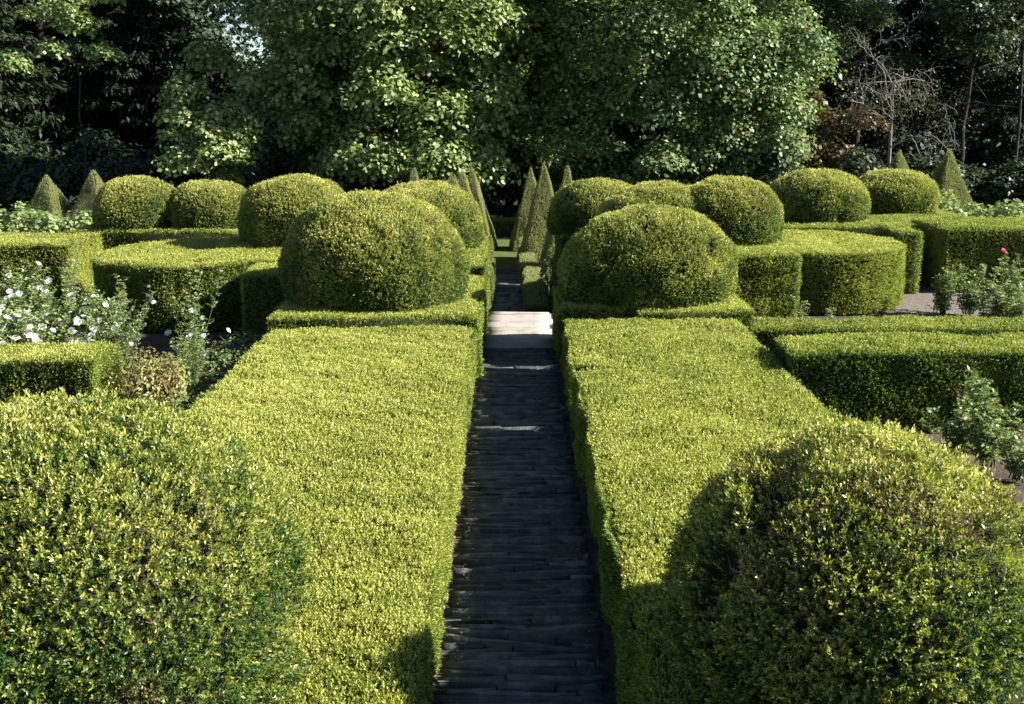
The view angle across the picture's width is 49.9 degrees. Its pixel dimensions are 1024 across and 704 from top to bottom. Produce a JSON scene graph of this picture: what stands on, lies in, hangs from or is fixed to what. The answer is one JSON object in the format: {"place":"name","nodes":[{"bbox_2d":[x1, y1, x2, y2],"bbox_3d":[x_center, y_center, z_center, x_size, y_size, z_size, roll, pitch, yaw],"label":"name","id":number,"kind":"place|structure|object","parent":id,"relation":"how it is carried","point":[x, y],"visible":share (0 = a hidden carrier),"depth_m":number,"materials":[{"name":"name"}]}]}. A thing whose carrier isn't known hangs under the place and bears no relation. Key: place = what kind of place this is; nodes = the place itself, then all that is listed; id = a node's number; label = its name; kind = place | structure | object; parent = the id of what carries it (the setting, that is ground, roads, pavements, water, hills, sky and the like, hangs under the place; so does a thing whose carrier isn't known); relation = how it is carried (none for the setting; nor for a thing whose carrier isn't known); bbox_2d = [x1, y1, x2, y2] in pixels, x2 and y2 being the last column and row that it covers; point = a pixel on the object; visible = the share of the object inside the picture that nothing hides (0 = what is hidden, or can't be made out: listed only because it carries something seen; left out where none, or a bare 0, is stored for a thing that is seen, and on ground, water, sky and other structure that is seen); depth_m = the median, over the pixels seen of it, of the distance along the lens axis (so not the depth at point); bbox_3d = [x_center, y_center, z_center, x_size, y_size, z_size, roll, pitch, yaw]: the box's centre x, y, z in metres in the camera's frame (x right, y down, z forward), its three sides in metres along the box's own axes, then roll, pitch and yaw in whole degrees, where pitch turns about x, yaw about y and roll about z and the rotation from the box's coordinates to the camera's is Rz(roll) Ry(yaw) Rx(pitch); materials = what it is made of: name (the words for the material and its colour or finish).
{"place":"outdoors","nodes":[
{"label":"outdoors","id":0,"kind":"place"},
{"bbox_2d":[0,179,1007,237],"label":"woodland floor","id":1,"kind":"structure","parent":0,"point":[496,212],"depth_m":51.82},
{"bbox_2d":[0,126,45,201],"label":"dark shrub","id":2,"kind":"object","parent":1,"relation":"on","point":[7,147],"visible":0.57,"depth_m":51.64,"materials":[{"name":"green plant"}]},
{"bbox_2d":[0,201,50,232],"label":"leafy vine","id":3,"kind":"object","parent":1,"relation":"on","point":[19,218],"visible":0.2,"depth_m":29.60,"materials":[{"name":"green plant"}]},
{"bbox_2d":[0,0,83,199],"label":"conifer tree","id":4,"kind":"object","parent":1,"relation":"on","point":[8,99],"visible":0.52,"depth_m":54.38,"materials":[{"name":"green plant"}]},
{"bbox_2d":[0,153,83,211],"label":"dark shrub","id":5,"kind":"object","parent":1,"relation":"on","point":[60,174],"visible":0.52,"depth_m":43.79,"materials":[{"name":"green plant"}]},
{"bbox_2d":[24,209,68,233],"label":"leafy vine","id":6,"kind":"object","parent":1,"relation":"on","point":[50,222],"visible":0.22,"depth_m":29.44,"materials":[{"name":"green plant"}]},
{"bbox_2d":[23,174,73,229],"bbox_3d":[-15.102,-4.394,36.038,2.495,2.817,2.474,3,14,14],"label":"topiary pyramid","id":7,"kind":"object","parent":1,"relation":"on","point":[49,197],"visible":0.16,"depth_m":35.64,"materials":[{"name":"green plant"}]},
{"bbox_2d":[0,0,129,185],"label":"maple tree","id":8,"kind":"object","parent":1,"relation":"on","point":[68,25],"visible":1,"depth_m":37.61,"materials":[{"name":"green plant"}]},
{"bbox_2d":[0,0,143,175],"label":"woodland tree","id":9,"kind":"object","parent":1,"relation":"on","point":[90,121],"visible":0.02,"depth_m":62.73,"materials":[{"name":"green plant"}]},
{"bbox_2d":[0,0,157,197],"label":"conifer tree","id":10,"kind":"object","parent":1,"relation":"on","point":[47,111],"visible":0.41,"depth_m":58.44,"materials":[{"name":"green plant"}]},
{"bbox_2d":[67,169,103,225],"bbox_3d":[-13.568,-4.466,36.007,2.495,2.972,2.527,4,14,17],"label":"topiary pyramid","id":11,"kind":"object","parent":1,"relation":"on","point":[88,194],"visible":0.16,"depth_m":35.58,"materials":[{"name":"green plant"}]},
{"bbox_2d":[60,125,167,176],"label":"dark shrub","id":12,"kind":"object","parent":1,"relation":"on","point":[99,145],"visible":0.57,"depth_m":52.67,"materials":[{"name":"green plant"}]},
{"bbox_2d":[79,155,153,189],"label":"dark shrub","id":13,"kind":"object","parent":1,"relation":"on","point":[109,171],"visible":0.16,"depth_m":42.93,"materials":[{"name":"green plant"}]},
{"bbox_2d":[52,0,236,184],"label":"conifer tree","id":14,"kind":"object","parent":1,"relation":"on","point":[138,13],"visible":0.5,"depth_m":58.86,"materials":[{"name":"green plant"}]},
{"bbox_2d":[91,0,261,180],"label":"woodland tree","id":15,"kind":"object","parent":1,"relation":"on","point":[220,80],"visible":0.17,"depth_m":63.43,"materials":[{"name":"green plant"}]},
{"bbox_2d":[133,128,223,188],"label":"dark shrub","id":16,"kind":"object","parent":1,"relation":"on","point":[147,154],"visible":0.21,"depth_m":50.08,"materials":[{"name":"green plant"}]},
{"bbox_2d":[148,36,269,183],"bbox_3d":[-10.548,-7.142,38.274,3.638,7.412,4.006,5,14,21],"label":"maple tree","id":17,"kind":"object","parent":1,"relation":"on","point":[219,142],"visible":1,"depth_m":37.61,"materials":[{"name":"green plant"}]},
{"bbox_2d":[235,140,306,189],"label":"dark shrub","id":18,"kind":"object","parent":1,"relation":"on","point":[262,173],"visible":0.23,"depth_m":42.78,"materials":[{"name":"green plant"}]},
{"bbox_2d":[221,4,373,180],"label":"maple tree","id":19,"kind":"object","parent":1,"relation":"on","point":[300,152],"visible":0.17,"depth_m":43.31,"materials":[{"name":"green plant"}]},
{"bbox_2d":[202,0,563,202],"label":"maple tree","id":20,"kind":"object","parent":1,"relation":"on","point":[392,58],"visible":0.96,"depth_m":38.90,"materials":[{"name":"green plant"}]},
{"bbox_2d":[415,0,591,218],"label":"maple tree","id":21,"kind":"object","parent":1,"relation":"on","point":[529,103],"visible":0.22,"depth_m":43.48,"materials":[{"name":"green plant"}]},
{"bbox_2d":[481,144,555,207],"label":"dark shrub","id":22,"kind":"object","parent":1,"relation":"on","point":[515,190],"visible":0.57,"depth_m":45.46,"materials":[{"name":"green plant"}]},
{"bbox_2d":[490,0,822,194],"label":"lime tree","id":23,"kind":"object","parent":1,"relation":"on","point":[595,106],"visible":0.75,"depth_m":40.82,"materials":[{"name":"green plant"}]},
{"bbox_2d":[673,0,849,188],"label":"lime tree","id":24,"kind":"object","parent":1,"relation":"on","point":[782,136],"visible":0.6,"depth_m":41.83,"materials":[{"name":"green plant"}]},
{"bbox_2d":[746,149,793,186],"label":"dark shrub","id":25,"kind":"object","parent":1,"relation":"on","point":[764,177],"visible":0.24,"depth_m":42.27,"materials":[{"name":"green plant"}]},
{"bbox_2d":[737,0,888,167],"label":"conifer tree","id":26,"kind":"object","parent":1,"relation":"on","point":[831,86],"visible":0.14,"depth_m":55.24,"materials":[{"name":"green plant"}]},
{"bbox_2d":[771,88,889,169],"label":"autumn shrub","id":27,"kind":"object","parent":1,"relation":"on","point":[831,150],"visible":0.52,"depth_m":44.52,"materials":[{"name":"brown plant"}]},
{"bbox_2d":[830,146,882,177],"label":"dark shrub","id":28,"kind":"object","parent":1,"relation":"on","point":[851,159],"visible":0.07,"depth_m":42.72,"materials":[{"name":"green plant"}]},
{"bbox_2d":[790,0,923,173],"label":"cedar tree","id":29,"kind":"object","parent":1,"relation":"on","point":[865,20],"visible":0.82,"depth_m":49.75,"materials":[{"name":"green plant"}]},
{"bbox_2d":[794,0,968,161],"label":"woodland tree","id":30,"kind":"object","parent":1,"relation":"on","point":[884,52],"visible":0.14,"depth_m":60.85,"materials":[{"name":"green plant"}]},
{"bbox_2d":[815,2,977,174],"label":"bare tree","id":31,"kind":"object","parent":1,"relation":"on","point":[891,97],"visible":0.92,"depth_m":43.90,"materials":[{"name":"grey plant"}]},
{"bbox_2d":[844,125,948,174],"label":"dark shrub","id":32,"kind":"object","parent":1,"relation":"on","point":[909,146],"visible":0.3,"depth_m":50.87,"materials":[{"name":"green plant"}]},
{"bbox_2d":[844,0,1021,170],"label":"conifer tree","id":33,"kind":"object","parent":1,"relation":"on","point":[910,6],"visible":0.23,"depth_m":59.79,"materials":[{"name":"green plant"}]},
{"bbox_2d":[905,154,984,196],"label":"dark shrub","id":34,"kind":"object","parent":1,"relation":"on","point":[929,167],"visible":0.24,"depth_m":43.80,"materials":[{"name":"green plant"}]},
{"bbox_2d":[870,0,1023,215],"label":"bare tree","id":35,"kind":"object","parent":1,"relation":"on","point":[1020,96],"visible":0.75,"depth_m":48.57,"materials":[{"name":"plant"}]},
{"bbox_2d":[873,0,1023,164],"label":"woodland tree","id":36,"kind":"object","parent":1,"relation":"on","point":[992,35],"visible":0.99,"depth_m":47.51,"materials":[{"name":"green plant"}]},
{"bbox_2d":[930,149,974,214],"bbox_3d":[14.119,-4.800,35.937,2.483,3.654,2.545,-4,14,-16],"label":"topiary pyramid","id":37,"kind":"object","parent":1,"relation":"on","point":[946,176],"visible":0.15,"depth_m":35.48,"materials":[{"name":"green plant"}]},
{"bbox_2d":[886,0,1023,172],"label":"conifer tree","id":38,"kind":"object","parent":1,"relation":"on","point":[993,98],"visible":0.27,"depth_m":54.35,"materials":[{"name":"green plant"}]},
{"bbox_2d":[940,120,1023,172],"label":"dark shrub","id":39,"kind":"object","parent":1,"relation":"on","point":[992,131],"visible":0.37,"depth_m":53.56,"materials":[{"name":"green plant"}]},
{"bbox_2d":[962,162,1023,216],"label":"dark shrub","id":40,"kind":"object","parent":1,"relation":"on","point":[993,190],"visible":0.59,"depth_m":43.84,"materials":[{"name":"green plant"}]},
{"bbox_2d":[494,238,517,265],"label":"lawn","id":41,"kind":"structure","parent":0,"point":[504,254],"depth_m":37.62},
{"bbox_2d":[509,168,536,251],"bbox_3d":[0.646,-5.005,38.508,1.471,2.874,1.463,-1,13,-6],"label":"topiary pyramid","id":42,"kind":"object","parent":41,"relation":"on","point":[523,211],"visible":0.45,"depth_m":38.21,"materials":[{"name":"green plant"}]},
{"bbox_2d":[492,265,523,311],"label":"path","id":43,"kind":"structure","parent":0,"point":[512,299],"depth_m":30.51,"materials":[{"name":"stone"}]},
{"bbox_2d":[2,170,1023,703],"bbox_3d":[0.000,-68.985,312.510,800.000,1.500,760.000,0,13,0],"label":"ground","id":44,"kind":"structure","parent":0,"point":[158,342],"depth_m":11.63,"materials":[{"name":"soil"}]},
{"bbox_2d":[0,259,49,313],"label":"rose bush","id":45,"kind":"object","parent":44,"relation":"on","point":[23,285],"visible":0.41,"depth_m":18.53,"materials":[{"name":"green plant"}]},
{"bbox_2d":[0,284,53,339],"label":"rose bush","id":46,"kind":"object","parent":44,"relation":"on","point":[33,297],"visible":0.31,"depth_m":16.27,"materials":[{"name":"green plant"}]},
{"bbox_2d":[0,293,69,345],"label":"rose bush","id":47,"kind":"object","parent":44,"relation":"on","point":[36,334],"visible":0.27,"depth_m":14.32,"materials":[{"name":"green plant"}]},
{"bbox_2d":[0,231,103,304],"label":"box hedge","id":48,"kind":"object","parent":44,"relation":"on","point":[51,251],"visible":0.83,"depth_m":20.56,"materials":[{"name":"green plant"}]},
{"bbox_2d":[31,277,89,343],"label":"rose bush","id":49,"kind":"object","parent":44,"relation":"on","point":[54,310],"visible":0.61,"depth_m":16.53,"materials":[{"name":"green plant"}]},
{"bbox_2d":[0,339,126,417],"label":"box hedge","id":50,"kind":"object","parent":44,"relation":"on","point":[71,369],"visible":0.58,"depth_m":12.43,"materials":[{"name":"green plant"}]},
{"bbox_2d":[51,315,110,345],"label":"rose bush","id":51,"kind":"object","parent":44,"relation":"on","point":[90,334],"visible":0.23,"depth_m":14.43,"materials":[{"name":"green plant"}]},
{"bbox_2d":[80,288,131,345],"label":"rose bush","id":52,"kind":"object","parent":44,"relation":"on","point":[111,304],"visible":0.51,"depth_m":16.59,"materials":[{"name":"green plant"}]},
{"bbox_2d":[71,273,155,382],"bbox_3d":[-5.240,-0.294,14.816,0.996,1.490,0.817,9,16,34],"label":"rose bush","id":53,"kind":"object","parent":44,"relation":"on","point":[128,343],"visible":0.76,"depth_m":14.74,"materials":[{"name":"green plant"}]},
{"bbox_2d":[106,346,168,406],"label":"box bush","id":54,"kind":"object","parent":44,"relation":"on","point":[135,395],"visible":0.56,"depth_m":12.83,"materials":[{"name":"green plant"}]},
{"bbox_2d":[67,223,238,250],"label":"box hedge","id":55,"kind":"object","parent":44,"relation":"on","point":[112,238],"visible":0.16,"depth_m":22.11,"materials":[{"name":"green plant"}]},
{"bbox_2d":[90,174,174,231],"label":"topiary dome","id":56,"kind":"structure","parent":55,"relation":"on","point":[135,202],"depth_m":22.23,"materials":[{"name":"green plant"}]},
{"bbox_2d":[168,179,245,229],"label":"topiary dome","id":57,"kind":"structure","parent":55,"relation":"on","point":[207,203],"depth_m":22.27,"materials":[{"name":"green plant"}]},
{"bbox_2d":[147,352,187,411],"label":"box bush","id":58,"kind":"object","parent":44,"relation":"on","point":[170,389],"visible":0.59,"depth_m":12.97,"materials":[{"name":"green plant"}]},
{"bbox_2d":[92,236,275,333],"bbox_3d":[-5.616,-1.278,19.732,3.574,1.244,3.612,0,13,0],"label":"box hedge","id":59,"kind":"object","parent":44,"relation":"on","point":[156,266],"visible":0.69,"depth_m":18.24,"materials":[{"name":"green plant"}]},
{"bbox_2d":[168,323,207,383],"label":"flower plant","id":60,"kind":"object","parent":44,"relation":"on","point":[183,351],"visible":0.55,"depth_m":14.79,"materials":[{"name":"green plant"}]},
{"bbox_2d":[162,265,230,378],"bbox_3d":[-4.310,-0.410,15.189,0.717,1.544,0.833,-12,18,-42],"label":"rose bush","id":61,"kind":"object","parent":44,"relation":"on","point":[193,310],"visible":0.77,"depth_m":15.08,"materials":[{"name":"green plant"}]},
{"bbox_2d":[180,346,239,396],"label":"leafy plant","id":62,"kind":"object","parent":44,"relation":"on","point":[215,378],"visible":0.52,"depth_m":14.01,"materials":[{"name":"green plant"}]},
{"bbox_2d":[205,327,264,367],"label":"leafy plant","id":63,"kind":"object","parent":44,"relation":"on","point":[243,344],"visible":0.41,"depth_m":15.48,"materials":[{"name":"green plant"}]},
{"bbox_2d":[191,235,281,266],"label":"box hedge","id":64,"kind":"object","parent":44,"relation":"on","point":[264,251],"visible":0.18,"depth_m":19.12,"materials":[{"name":"green plant"}]},
{"bbox_2d":[236,173,345,248],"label":"topiary dome","id":65,"kind":"structure","parent":64,"relation":"on","point":[269,211],"depth_m":19.71,"materials":[{"name":"green plant"}]},
{"bbox_2d":[239,261,285,342],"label":"box hedge","id":66,"kind":"object","parent":44,"relation":"on","point":[262,295],"visible":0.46,"depth_m":17.38,"materials":[{"name":"green plant"}]},
{"bbox_2d":[161,324,478,703],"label":"box hedge","id":67,"kind":"object","parent":44,"relation":"on","point":[357,436],"visible":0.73,"depth_m":9.44,"materials":[{"name":"green plant"}]},
{"bbox_2d":[0,382,320,703],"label":"topiary dome","id":68,"kind":"structure","parent":67,"relation":"on","point":[137,566],"depth_m":5.19,"materials":[{"name":"green plant"}]},
{"bbox_2d":[265,274,488,377],"bbox_3d":[-1.908,-0.492,16.920,3.071,1.005,3.806,0,13,0],"label":"box hedge","id":69,"kind":"object","parent":44,"relation":"on","point":[469,309],"visible":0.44,"depth_m":15.22,"materials":[{"name":"green plant"}]},
{"bbox_2d":[277,187,472,312],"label":"topiary dome","id":70,"kind":"structure","parent":69,"relation":"on","point":[366,251],"depth_m":15.59,"materials":[{"name":"green plant"}]},
{"bbox_2d":[467,235,492,313],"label":"box hedge","id":71,"kind":"object","parent":44,"relation":"on","point":[481,259],"visible":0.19,"depth_m":19.57,"materials":[{"name":"green plant"}]},
{"bbox_2d":[384,179,485,249],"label":"topiary dome","id":72,"kind":"structure","parent":71,"relation":"on","point":[458,207],"depth_m":20.23,"materials":[{"name":"green plant"}]},
{"bbox_2d":[1,0,1013,173],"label":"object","id":73,"kind":"object","parent":44,"relation":"on","point":[240,51],"depth_m":71.22,"materials":[{"name":"green plant"}]},
{"bbox_2d":[483,311,552,347],"bbox_3d":[0.097,-0.362,18.432,1.222,0.110,2.857,0,13,0],"label":"path landing","id":74,"kind":"object","parent":44,"relation":"on","point":[510,329],"visible":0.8,"depth_m":18.28,"materials":[{"name":"stone"}]},
{"bbox_2d":[514,162,553,270],"bbox_3d":[0.947,-4.078,33.463,1.670,3.387,1.668,-1,13,-6],"label":"topiary pyramid","id":75,"kind":"object","parent":44,"relation":"on","point":[535,233],"visible":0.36,"depth_m":33.09,"materials":[{"name":"green plant"}]},
{"bbox_2d":[521,262,551,312],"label":"box hedge","id":76,"kind":"object","parent":44,"relation":"on","point":[530,277],"visible":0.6,"depth_m":27.00,"materials":[{"name":"green plant"}]},
{"bbox_2d":[553,233,570,285],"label":"box hedge","id":77,"kind":"object","parent":44,"relation":"on","point":[561,241],"visible":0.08,"depth_m":22.63,"materials":[{"name":"green plant"}]},
{"bbox_2d":[544,176,632,235],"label":"topiary dome","id":78,"kind":"structure","parent":77,"relation":"on","point":[573,208],"depth_m":22.32,"materials":[{"name":"green plant"}]},
{"bbox_2d":[597,179,699,215],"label":"topiary dome","id":79,"kind":"structure","parent":77,"relation":"on","point":[668,192],"depth_m":20.39,"materials":[{"name":"green plant"}]},
{"bbox_2d":[551,286,755,365],"bbox_3d":[2.049,-0.408,16.586,2.915,0.994,2.230,0,13,0],"label":"box hedge","id":80,"kind":"object","parent":44,"relation":"on","point":[737,308],"visible":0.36,"depth_m":15.81,"materials":[{"name":"green plant"}]},
{"bbox_2d":[556,202,739,309],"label":"topiary dome","id":81,"kind":"structure","parent":80,"relation":"on","point":[650,255],"depth_m":15.78,"materials":[{"name":"green plant"}]},
{"bbox_2d":[560,316,845,703],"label":"box hedge","id":82,"kind":"object","parent":44,"relation":"on","point":[663,415],"visible":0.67,"depth_m":10.56,"materials":[{"name":"green plant"}]},
{"bbox_2d":[652,414,1023,703],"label":"topiary dome","id":83,"kind":"structure","parent":82,"relation":"on","point":[868,565],"depth_m":5.28,"materials":[{"name":"green plant"}]},
{"bbox_2d":[734,240,802,319],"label":"box hedge","id":84,"kind":"object","parent":44,"relation":"on","point":[769,282],"visible":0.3,"depth_m":19.12,"materials":[{"name":"green plant"}]},
{"bbox_2d":[684,174,784,246],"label":"topiary dome","id":85,"kind":"structure","parent":84,"relation":"on","point":[743,210],"depth_m":20.04,"materials":[{"name":"green plant"}]},
{"bbox_2d":[763,228,906,315],"bbox_3d":[5.799,-1.595,21.056,3.322,1.252,3.319,0,13,0],"label":"box hedge","id":86,"kind":"object","parent":44,"relation":"on","point":[846,273],"visible":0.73,"depth_m":19.70,"materials":[{"name":"green plant"}]},
{"bbox_2d":[783,209,969,280],"bbox_3d":[7.403,-2.501,24.821,5.803,1.285,3.710,0,13,0],"label":"box hedge","id":87,"kind":"object","parent":44,"relation":"on","point":[868,226],"visible":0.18,"depth_m":23.36,"materials":[{"name":"green plant"}]},
{"bbox_2d":[770,167,871,223],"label":"topiary dome","id":88,"kind":"structure","parent":87,"relation":"on","point":[815,195],"depth_m":23.59,"materials":[{"name":"green plant"}]},
{"bbox_2d":[859,168,941,214],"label":"topiary dome","id":89,"kind":"structure","parent":87,"relation":"on","point":[896,190],"depth_m":24.98,"materials":[{"name":"green plant"}]},
{"bbox_2d":[751,314,1023,359],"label":"box hedge","id":90,"kind":"object","parent":44,"relation":"on","point":[766,330],"visible":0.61,"depth_m":15.85,"materials":[{"name":"green plant"}]},
{"bbox_2d":[772,330,1023,431],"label":"box hedge","id":91,"kind":"object","parent":44,"relation":"on","point":[906,379],"visible":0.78,"depth_m":12.81,"materials":[{"name":"green plant"}]},
{"bbox_2d":[893,284,1023,317],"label":"gravel walk","id":92,"kind":"structure","parent":44,"relation":"on","point":[918,303],"depth_m":20.59,"materials":[{"name":"gravel"}]},
{"bbox_2d":[874,221,924,293],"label":"box hedge","id":93,"kind":"object","parent":92,"relation":"on","point":[909,236],"visible":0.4,"depth_m":21.69,"materials":[{"name":"green plant"}]},
{"bbox_2d":[928,265,960,314],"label":"rose bush","id":94,"kind":"object","parent":92,"relation":"on","point":[942,297],"visible":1,"depth_m":19.50,"materials":[{"name":"green plant"}]},
{"bbox_2d":[945,263,1001,314],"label":"rose bush","id":95,"kind":"object","parent":92,"relation":"on","point":[968,303],"visible":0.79,"depth_m":19.59,"materials":[{"name":"green plant"}]},
{"bbox_2d":[968,281,1019,318],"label":"rose bush","id":96,"kind":"object","parent":92,"relation":"on","point":[994,307],"visible":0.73,"depth_m":18.57,"materials":[{"name":"green plant"}]},
{"bbox_2d":[919,396,1007,458],"bbox_3d":[4.854,0.844,11.948,0.692,0.602,0.742,-4,14,-16],"label":"rose bush","id":97,"kind":"object","parent":44,"relation":"on","point":[959,438],"visible":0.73,"depth_m":11.88,"materials":[{"name":"green plant"}]},
{"bbox_2d":[911,215,1023,292],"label":"box hedge","id":98,"kind":"object","parent":44,"relation":"on","point":[971,243],"visible":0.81,"depth_m":21.79,"materials":[{"name":"green plant"}]},
{"bbox_2d":[955,365,1023,467],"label":"rose bush","id":99,"kind":"object","parent":44,"relation":"on","point":[987,449],"visible":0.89,"depth_m":11.54,"materials":[{"name":"green plant"}]},
{"bbox_2d":[985,418,1023,482],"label":"rose bush","id":100,"kind":"object","parent":44,"relation":"on","point":[1016,467],"visible":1,"depth_m":11.18,"materials":[{"name":"green plant"}]},
{"bbox_2d":[988,276,1023,319],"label":"rose bush","id":101,"kind":"object","parent":44,"relation":"on","point":[1013,310],"visible":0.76,"depth_m":18.33,"materials":[{"name":"green plant"}]},
{"bbox_2d":[434,348,616,703],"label":"path","id":102,"kind":"structure","parent":0,"point":[520,452],"depth_m":9.33,"materials":[{"name":"stone"}]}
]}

